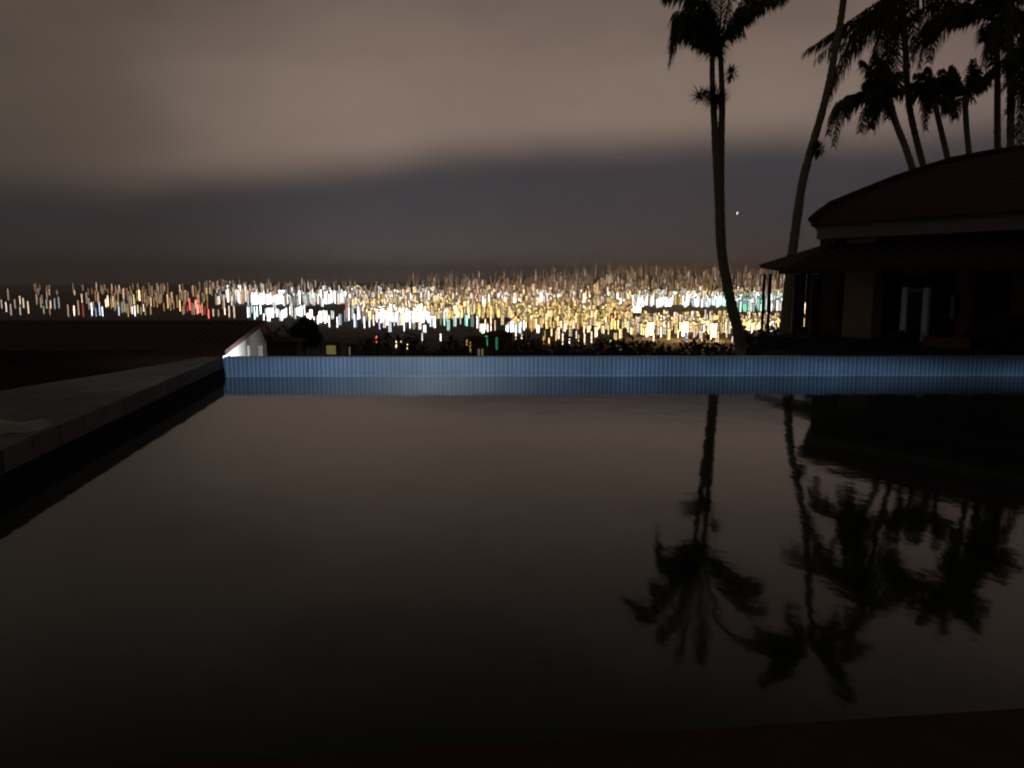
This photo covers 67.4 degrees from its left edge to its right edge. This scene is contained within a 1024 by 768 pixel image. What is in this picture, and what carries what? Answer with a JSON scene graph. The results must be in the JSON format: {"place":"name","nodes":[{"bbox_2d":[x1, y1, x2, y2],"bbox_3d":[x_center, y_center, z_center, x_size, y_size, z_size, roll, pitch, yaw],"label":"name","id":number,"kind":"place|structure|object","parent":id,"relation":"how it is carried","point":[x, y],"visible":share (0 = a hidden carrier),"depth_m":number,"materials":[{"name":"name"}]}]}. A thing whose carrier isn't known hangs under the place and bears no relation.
{"place":"outdoors","nodes":[
{"label":"outdoors","id":0,"kind":"place"},
{"bbox_2d":[0,357,201,421],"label":"pool deck","id":1,"kind":"structure","parent":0,"point":[30,403],"depth_m":8.26,"materials":[{"name":"grey stone"}]},
{"bbox_2d":[0,419,52,433],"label":"puddle","id":2,"kind":"object","parent":1,"relation":"on","point":[6,426],"visible":1,"depth_m":6.09,"materials":[{"name":"liquid"}]},
{"bbox_2d":[0,357,222,474],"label":"pool coping","id":3,"kind":"object","parent":1,"relation":"on","point":[67,426],"visible":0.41,"depth_m":7.20,"materials":[{"name":"grey stone"}]},
{"bbox_2d":[0,368,223,495],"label":"pool lining","id":4,"kind":"object","parent":3,"relation":"attached to","point":[14,478],"visible":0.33,"depth_m":6.94,"materials":[{"name":"tile"}]},
{"bbox_2d":[0,290,805,337],"bbox_3d":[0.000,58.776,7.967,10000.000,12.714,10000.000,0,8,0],"label":"city plain","id":5,"kind":"structure","parent":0,"point":[345,329],"depth_m":1344.42,"materials":[{"name":"black"}]},
{"bbox_2d":[77,300,79,315],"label":"city building","id":6,"kind":"structure","parent":5,"relation":"on","point":[78,310],"depth_m":1373.84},
{"bbox_2d":[81,303,84,316],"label":"city building","id":7,"kind":"structure","parent":5,"relation":"on","point":[82,305],"depth_m":1320.54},
{"bbox_2d":[90,302,92,316],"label":"city building","id":8,"kind":"structure","parent":5,"relation":"on","point":[91,306],"depth_m":1333.81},
{"bbox_2d":[98,301,100,315],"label":"city building","id":9,"kind":"structure","parent":5,"relation":"on","point":[99,307],"depth_m":1360.43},
{"bbox_2d":[155,291,157,308],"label":"city building","id":10,"kind":"structure","parent":5,"relation":"on","point":[156,295],"depth_m":1676.33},
{"bbox_2d":[166,293,168,309],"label":"city building","id":11,"kind":"structure","parent":5,"relation":"on","point":[167,300],"depth_m":1627.18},
{"bbox_2d":[195,299,197,315],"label":"city building","id":12,"kind":"structure","parent":5,"relation":"on","point":[196,307],"depth_m":1387.80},
{"bbox_2d":[242,287,243,303],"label":"city building","id":13,"kind":"structure","parent":5,"relation":"on","point":[242,295],"depth_m":2024.98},
{"bbox_2d":[246,306,250,317],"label":"city building","id":14,"kind":"structure","parent":5,"relation":"on","point":[248,312],"depth_m":1269.38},
{"bbox_2d":[251,292,256,304],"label":"city building","id":15,"kind":"structure","parent":5,"relation":"on","point":[253,294],"depth_m":1985.47,"materials":[{"name":"white"}]},
{"bbox_2d":[255,295,260,304],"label":"city building","id":16,"kind":"structure","parent":5,"relation":"on","point":[257,299],"depth_m":1986.64,"materials":[{"name":"white"}]},
{"bbox_2d":[259,293,264,303],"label":"city building","id":17,"kind":"structure","parent":5,"relation":"on","point":[262,298],"depth_m":2006.32,"materials":[{"name":"white"}]},
{"bbox_2d":[266,306,270,321],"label":"city building","id":18,"kind":"structure","parent":5,"relation":"on","point":[268,313],"depth_m":1114.99,"materials":[{"name":"white"}]},
{"bbox_2d":[266,294,270,304],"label":"city building","id":19,"kind":"structure","parent":5,"relation":"on","point":[268,296],"depth_m":1967.45,"materials":[{"name":"white"}]},
{"bbox_2d":[270,307,273,317],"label":"city building","id":20,"kind":"structure","parent":5,"relation":"on","point":[272,312],"depth_m":1269.21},
{"bbox_2d":[272,302,275,314],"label":"city building","id":21,"kind":"structure","parent":5,"relation":"on","point":[274,304],"depth_m":1360.78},
{"bbox_2d":[274,294,279,304],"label":"city building","id":22,"kind":"structure","parent":5,"relation":"on","point":[277,298],"depth_m":1987.12,"materials":[{"name":"white"}]},
{"bbox_2d":[279,310,282,320],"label":"city building","id":23,"kind":"structure","parent":5,"relation":"on","point":[280,315],"depth_m":1126.47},
{"bbox_2d":[278,290,283,303],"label":"city building","id":24,"kind":"structure","parent":5,"relation":"on","point":[281,292],"depth_m":2004.76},
{"bbox_2d":[299,305,302,317],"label":"city building","id":25,"kind":"structure","parent":5,"relation":"on","point":[300,310],"depth_m":1256.62,"materials":[{"name":"white"}]},
{"bbox_2d":[309,309,312,318],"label":"city building","id":26,"kind":"structure","parent":5,"relation":"on","point":[310,313],"depth_m":1070.89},
{"bbox_2d":[318,311,321,322],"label":"city building","id":27,"kind":"structure","parent":5,"relation":"on","point":[320,316],"depth_m":1082.26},
{"bbox_2d":[324,310,327,323],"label":"city building","id":28,"kind":"structure","parent":5,"relation":"on","point":[325,317],"depth_m":1071.63,"materials":[{"name":"white"}]},
{"bbox_2d":[327,293,330,303],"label":"city building","id":29,"kind":"structure","parent":5,"relation":"on","point":[328,299],"depth_m":2026.38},
{"bbox_2d":[331,310,334,319],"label":"city building","id":30,"kind":"structure","parent":5,"relation":"on","point":[332,315],"depth_m":1149.42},
{"bbox_2d":[338,313,341,325],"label":"city building","id":31,"kind":"structure","parent":5,"relation":"on","point":[340,318],"depth_m":999.44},
{"bbox_2d":[340,292,342,303],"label":"city building","id":32,"kind":"structure","parent":5,"relation":"on","point":[341,297],"depth_m":2046.70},
{"bbox_2d":[346,307,349,321],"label":"city building","id":33,"kind":"structure","parent":5,"relation":"on","point":[348,314],"depth_m":1103.81,"materials":[{"name":"white"}]},
{"bbox_2d":[350,306,353,319],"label":"city building","id":34,"kind":"structure","parent":5,"relation":"on","point":[351,310],"depth_m":1148.61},
{"bbox_2d":[353,313,356,327],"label":"city building","id":35,"kind":"structure","parent":5,"relation":"on","point":[355,319],"depth_m":932.13,"materials":[{"name":"white"}]},
{"bbox_2d":[357,306,360,319],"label":"city building","id":36,"kind":"structure","parent":5,"relation":"on","point":[359,309],"depth_m":1148.82,"materials":[{"name":"white"}]},
{"bbox_2d":[380,308,383,323],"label":"city building","id":37,"kind":"structure","parent":5,"relation":"on","point":[381,314],"depth_m":1029.65,"materials":[{"name":"white"}]},
{"bbox_2d":[383,319,386,327],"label":"city building","id":38,"kind":"structure","parent":5,"relation":"on","point":[384,324],"depth_m":923.32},
{"bbox_2d":[388,320,391,331],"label":"city building","id":39,"kind":"structure","parent":5,"relation":"on","point":[389,325],"depth_m":869.58,"materials":[{"name":"white"}]},
{"bbox_2d":[397,314,399,325],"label":"city building","id":40,"kind":"structure","parent":5,"relation":"on","point":[398,319],"depth_m":950.95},
{"bbox_2d":[6,262,805,335],"bbox_3d":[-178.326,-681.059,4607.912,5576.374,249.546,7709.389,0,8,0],"label":"city skyline","id":41,"kind":"structure","parent":5,"relation":"on","point":[566,301],"depth_m":1945.48},
{"bbox_2d":[407,310,410,321],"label":"city building","id":42,"kind":"structure","parent":5,"relation":"on","point":[409,314],"depth_m":1050.41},
{"bbox_2d":[411,310,414,321],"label":"city building","id":43,"kind":"structure","parent":5,"relation":"on","point":[413,315],"depth_m":979.43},
{"bbox_2d":[432,315,435,327],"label":"city building","id":44,"kind":"structure","parent":5,"relation":"on","point":[434,321],"depth_m":923.05,"materials":[{"name":"white"}]},
{"bbox_2d":[446,319,449,331],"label":"city building","id":45,"kind":"structure","parent":5,"relation":"on","point":[448,324],"depth_m":869.68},
{"bbox_2d":[453,314,456,326],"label":"city building","id":46,"kind":"structure","parent":5,"relation":"on","point":[454,320],"depth_m":941.54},
{"bbox_2d":[464,313,467,326],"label":"city building","id":47,"kind":"structure","parent":5,"relation":"on","point":[466,319],"depth_m":960.37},
{"bbox_2d":[471,315,473,327],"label":"city building","id":48,"kind":"structure","parent":5,"relation":"on","point":[472,321],"depth_m":941.62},
{"bbox_2d":[476,315,479,329],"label":"city building","id":49,"kind":"structure","parent":5,"relation":"on","point":[477,322],"depth_m":895.82,"materials":[{"name":"white"}]},
{"bbox_2d":[481,323,484,333],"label":"city building","id":50,"kind":"structure","parent":5,"relation":"on","point":[482,328],"depth_m":795.35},
{"bbox_2d":[501,314,503,325],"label":"city building","id":51,"kind":"structure","parent":5,"relation":"on","point":[502,319],"depth_m":1019.63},
{"bbox_2d":[510,320,513,331],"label":"city building","id":52,"kind":"structure","parent":5,"relation":"on","point":[511,325],"depth_m":811.06,"materials":[{"name":"white"}]},
{"bbox_2d":[518,321,520,333],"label":"city building","id":53,"kind":"structure","parent":5,"relation":"on","point":[519,327],"depth_m":778.98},
{"bbox_2d":[536,324,539,333],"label":"city building","id":54,"kind":"structure","parent":5,"relation":"on","point":[537,328],"depth_m":787.33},
{"bbox_2d":[601,325,604,333],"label":"city building","id":55,"kind":"structure","parent":5,"relation":"on","point":[602,329],"depth_m":811.43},
{"bbox_2d":[627,320,630,333],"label":"city building","id":56,"kind":"structure","parent":5,"relation":"on","point":[628,325],"depth_m":835.48,"materials":[{"name":"beige"}]},
{"bbox_2d":[634,325,636,336],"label":"city building","id":57,"kind":"structure","parent":5,"relation":"on","point":[635,329],"depth_m":755.16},
{"bbox_2d":[633,306,640,312],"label":"floodlit building","id":58,"kind":"structure","parent":5,"relation":"on","point":[636,309],"depth_m":1503.88,"materials":[{"name":"white"}]},
{"bbox_2d":[648,321,653,335],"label":"floodlit building","id":59,"kind":"structure","parent":5,"relation":"on","point":[651,327],"depth_m":802.64,"materials":[{"name":"white"}]},
{"bbox_2d":[682,321,688,337],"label":"floodlit building","id":60,"kind":"structure","parent":5,"relation":"on","point":[685,324],"depth_m":786.65,"materials":[{"name":"white"}]},
{"bbox_2d":[0,273,806,291],"bbox_3d":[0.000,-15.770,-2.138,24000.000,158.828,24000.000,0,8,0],"label":"hills","id":61,"kind":"structure","parent":0,"point":[54,287],"depth_m":7013.62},
{"bbox_2d":[0,375,1023,767],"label":"pool water","id":62,"kind":"structure","parent":0,"point":[238,567],"depth_m":4.07,"materials":[{"name":"black liquid"}]},
{"bbox_2d":[0,0,1023,284],"label":"sky","id":63,"kind":"structure","parent":0,"point":[142,141],"materials":[{"name":"grey"}]},
{"bbox_2d":[112,708,1023,767],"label":"terrace","id":64,"kind":"structure","parent":0,"point":[986,739],"depth_m":1.98,"materials":[{"name":"ceramic"}]},
{"bbox_2d":[223,355,1023,375],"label":"tiled pool wall","id":65,"kind":"structure","parent":0,"point":[920,365],"depth_m":12.08,"materials":[{"name":"blue tile"}]},
{"bbox_2d":[306,331,1023,355],"bbox_3d":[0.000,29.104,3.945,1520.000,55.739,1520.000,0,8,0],"label":"hillside","id":66,"kind":"structure","parent":0,"point":[433,343],"depth_m":605.48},
{"bbox_2d":[0,320,274,390],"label":"neighbour house","id":67,"kind":"structure","parent":66,"relation":"on","point":[34,352],"depth_m":20.90,"materials":[{"name":"red tile"}]},
{"bbox_2d":[272,323,289,336],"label":"tree","id":68,"kind":"object","parent":66,"relation":"on","point":[279,328],"visible":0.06,"depth_m":69.45,"materials":[{"name":"green plant"}]},
{"bbox_2d":[266,337,307,355],"bbox_3d":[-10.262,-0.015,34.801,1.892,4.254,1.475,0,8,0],"label":"hillside house","id":69,"kind":"structure","parent":66,"relation":"on","point":[285,346],"depth_m":34.11,"materials":[{"name":"red tile"}]},
{"bbox_2d":[289,316,323,355],"bbox_3d":[-10.159,-1.737,37.937,1.614,3.229,2.085,-4,9,-25],"label":"tree","id":70,"kind":"object","parent":66,"relation":"on","point":[305,328],"visible":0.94,"depth_m":37.31,"materials":[{"name":"green plant"}]},
{"bbox_2d":[309,341,327,355],"bbox_3d":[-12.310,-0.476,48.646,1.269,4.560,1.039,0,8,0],"label":"hillside house","id":71,"kind":"structure","parent":66,"relation":"on","point":[318,350],"depth_m":48.12,"materials":[{"name":"black tile"}]},
{"bbox_2d":[311,345,319,354],"bbox_3d":[-12.314,-2.118,48.112,0.578,0.600,0.060,0,8,0],"label":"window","id":72,"kind":"structure","parent":71,"relation":"in","point":[314,351],"depth_m":48.09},
{"bbox_2d":[324,341,343,355],"bbox_3d":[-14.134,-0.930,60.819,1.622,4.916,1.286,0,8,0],"label":"hillside house","id":73,"kind":"structure","parent":66,"relation":"on","point":[332,348],"depth_m":60.15,"materials":[{"name":"black tile"}]},
{"bbox_2d":[326,345,335,353],"bbox_3d":[-14.165,-2.674,60.146,0.726,0.697,0.060,0,8,0],"label":"window","id":74,"kind":"structure","parent":73,"relation":"in","point":[330,349],"depth_m":60.11,"materials":[{"name":"glass"}]},
{"bbox_2d":[344,343,359,355],"bbox_3d":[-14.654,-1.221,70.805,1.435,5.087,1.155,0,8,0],"label":"hillside house","id":75,"kind":"structure","parent":66,"relation":"on","point":[352,349],"depth_m":70.22,"materials":[{"name":"black tile"}]},
{"bbox_2d":[346,338,396,355],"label":"tree","id":76,"kind":"object","parent":66,"relation":"on","point":[366,351],"visible":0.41,"depth_m":79.64,"materials":[{"name":"green plant"}]},
{"bbox_2d":[374,328,426,355],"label":"tree","id":77,"kind":"object","parent":66,"relation":"on","point":[411,349],"visible":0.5,"depth_m":110.35,"materials":[{"name":"green plant"}]},
{"bbox_2d":[410,335,463,355],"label":"tree","id":78,"kind":"object","parent":66,"relation":"on","point":[446,352],"visible":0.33,"depth_m":90.71,"materials":[{"name":"green plant"}]},
{"bbox_2d":[433,340,477,355],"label":"tree","id":79,"kind":"object","parent":66,"relation":"on","point":[466,352],"visible":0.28,"depth_m":120.73,"materials":[{"name":"green plant"}]},
{"bbox_2d":[463,335,487,355],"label":"hillside house","id":80,"kind":"structure","parent":66,"relation":"on","point":[480,344],"depth_m":160.43,"materials":[{"name":"black tile"}]},
{"bbox_2d":[483,331,512,355],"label":"hillside house","id":81,"kind":"structure","parent":66,"relation":"on","point":[495,338],"depth_m":220.44,"materials":[{"name":"black tile"}]},
{"bbox_2d":[483,332,539,355],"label":"tree","id":82,"kind":"object","parent":66,"relation":"on","point":[510,352],"visible":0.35,"depth_m":100.28,"materials":[{"name":"green plant"}]},
{"bbox_2d":[513,337,557,355],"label":"tree","id":83,"kind":"object","parent":66,"relation":"on","point":[540,349],"visible":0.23,"depth_m":130.18,"materials":[{"name":"green plant"}]},
{"bbox_2d":[556,326,559,338],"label":"city building","id":84,"kind":"structure","parent":66,"relation":"on","point":[558,331],"depth_m":707.00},
{"bbox_2d":[544,333,594,355],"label":"tree","id":85,"kind":"object","parent":66,"relation":"on","point":[561,351],"visible":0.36,"depth_m":90.22,"materials":[{"name":"green plant"}]},
{"bbox_2d":[569,326,571,336],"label":"city building","id":86,"kind":"structure","parent":66,"relation":"on","point":[570,331],"depth_m":739.15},
{"bbox_2d":[565,337,618,355],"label":"tree","id":87,"kind":"object","parent":66,"relation":"on","point":[600,347],"visible":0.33,"depth_m":110.51,"materials":[{"name":"green plant"}]},
{"bbox_2d":[594,326,597,337],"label":"city building","id":88,"kind":"structure","parent":66,"relation":"on","point":[595,331],"depth_m":723.34,"materials":[{"name":"beige"}]},
{"bbox_2d":[619,328,621,338],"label":"city building","id":89,"kind":"structure","parent":66,"relation":"on","point":[620,333],"depth_m":691.14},
{"bbox_2d":[607,334,669,355],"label":"tree","id":90,"kind":"object","parent":66,"relation":"on","point":[627,350],"visible":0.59,"depth_m":89.75,"materials":[{"name":"green plant"}]},
{"bbox_2d":[645,326,648,337],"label":"city building","id":91,"kind":"structure","parent":66,"relation":"on","point":[647,332],"depth_m":723.20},
{"bbox_2d":[637,343,687,355],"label":"tree","id":92,"kind":"object","parent":66,"relation":"on","point":[662,352],"visible":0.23,"depth_m":117.81,"materials":[{"name":"green plant"}]},
{"bbox_2d":[667,328,670,340],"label":"city building","id":93,"kind":"structure","parent":66,"relation":"on","point":[668,334],"depth_m":635.17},
{"bbox_2d":[684,332,687,342],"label":"city building","id":94,"kind":"structure","parent":66,"relation":"on","point":[685,335],"depth_m":603.38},
{"bbox_2d":[666,330,721,355],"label":"tree","id":95,"kind":"object","parent":66,"relation":"on","point":[697,349],"visible":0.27,"depth_m":79.73,"materials":[{"name":"green plant"}]},
{"bbox_2d":[693,329,696,338],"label":"city building","id":96,"kind":"structure","parent":66,"relation":"on","point":[695,332],"depth_m":651.24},
{"bbox_2d":[699,330,702,341],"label":"city building","id":97,"kind":"structure","parent":66,"relation":"on","point":[701,335],"depth_m":611.20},
{"bbox_2d":[660,0,742,355],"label":"palm tree","id":98,"kind":"object","parent":66,"relation":"on","point":[702,37],"visible":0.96,"depth_m":38.21,"materials":[{"name":"green plant"}]},
{"bbox_2d":[711,323,716,337],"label":"floodlit building","id":99,"kind":"structure","parent":66,"relation":"on","point":[713,327],"depth_m":706.70,"materials":[{"name":"white"}]},
{"bbox_2d":[715,330,718,342],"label":"city building","id":100,"kind":"structure","parent":66,"relation":"on","point":[717,337],"depth_m":595.19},
{"bbox_2d":[702,335,752,355],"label":"tree","id":101,"kind":"object","parent":66,"relation":"on","point":[723,346],"visible":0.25,"depth_m":69.32,"materials":[{"name":"green plant"}]},
{"bbox_2d":[670,0,794,355],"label":"palm tree","id":102,"kind":"object","parent":66,"relation":"on","point":[743,15],"visible":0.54,"depth_m":38.51,"materials":[{"name":"brown plant"}]},
{"bbox_2d":[731,320,779,355],"bbox_3d":[19.951,-2.067,60.280,4.640,5.945,5.414,0,8,0],"label":"tree","id":103,"kind":"object","parent":66,"relation":"on","point":[749,339],"visible":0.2,"depth_m":59.97,"materials":[{"name":"green plant"}]},
{"bbox_2d":[746,327,790,355],"bbox_3d":[17.443,-1.416,50.337,4.924,4.736,4.204,0,8,0],"label":"tree","id":104,"kind":"object","parent":66,"relation":"on","point":[755,344],"visible":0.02,"depth_m":50.43,"materials":[{"name":"green plant"}]},
{"bbox_2d":[779,0,846,333],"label":"palm tree","id":105,"kind":"object","parent":66,"relation":"on","point":[814,145],"visible":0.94,"depth_m":32.92,"materials":[{"name":"brown plant"}]},
{"bbox_2d":[824,52,915,169],"bbox_3d":[15.074,-6.062,32.735,4.178,15.327,2.575,-3,8,-23],"label":"palm tree","id":106,"kind":"object","parent":66,"relation":"on","point":[881,86],"visible":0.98,"depth_m":31.55,"materials":[{"name":"green plant"}]},
{"bbox_2d":[801,0,955,165],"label":"palm tree","id":107,"kind":"object","parent":66,"relation":"on","point":[889,18],"visible":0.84,"depth_m":33.01,"materials":[{"name":"green plant"}]},
{"bbox_2d":[758,145,1023,355],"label":"house","id":108,"kind":"structure","parent":66,"relation":"on","point":[936,249],"depth_m":18.89,"materials":[{"name":"red tile"}]},
{"bbox_2d":[877,329,912,342],"bbox_3d":[9.238,-0.985,18.471,0.636,0.660,0.787,-5,9,-34],"label":"shrub","id":109,"kind":"object","parent":108,"relation":"on","point":[896,336],"visible":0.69,"depth_m":18.35,"materials":[{"name":"green plant"}]},
{"bbox_2d":[899,287,931,341],"bbox_3d":[9.751,-1.679,18.583,0.120,1.305,0.657,-5,9,-35],"label":"window frame","id":110,"kind":"structure","parent":108,"relation":"in","point":[915,307],"depth_m":18.56,"materials":[{"name":"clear glass"}]},
{"bbox_2d":[905,66,976,158],"bbox_3d":[18.393,-5.924,33.511,3.864,15.236,2.530,0,8,0],"label":"palm tree","id":111,"kind":"object","parent":66,"relation":"on","point":[926,91],"visible":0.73,"depth_m":32.61,"materials":[{"name":"green plant"}]},
{"bbox_2d":[922,336,970,349],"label":"garden wall","id":112,"kind":"structure","parent":66,"relation":"on","point":[947,342],"depth_m":16.85,"materials":[{"name":"brick"}]},
{"bbox_2d":[903,0,1022,148],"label":"palm tree","id":113,"kind":"object","parent":66,"relation":"on","point":[936,24],"visible":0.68,"depth_m":32.83,"materials":[{"name":"green plant"}]},
{"bbox_2d":[935,57,1006,153],"bbox_3d":[19.768,-6.271,33.453,4.712,16.035,2.446,0,8,0],"label":"palm tree","id":114,"kind":"object","parent":66,"relation":"on","point":[953,84],"visible":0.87,"depth_m":32.37,"materials":[{"name":"green plant"}]},
{"bbox_2d":[952,0,1023,146],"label":"palm tree","id":115,"kind":"object","parent":66,"relation":"on","point":[1007,23],"visible":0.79,"depth_m":31.99,"materials":[{"name":"green plant"}]},
{"bbox_2d":[998,25,1023,145],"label":"palm tree","id":116,"kind":"object","parent":66,"relation":"on","point":[1014,66],"visible":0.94,"depth_m":29.54,"materials":[{"name":"green plant"}]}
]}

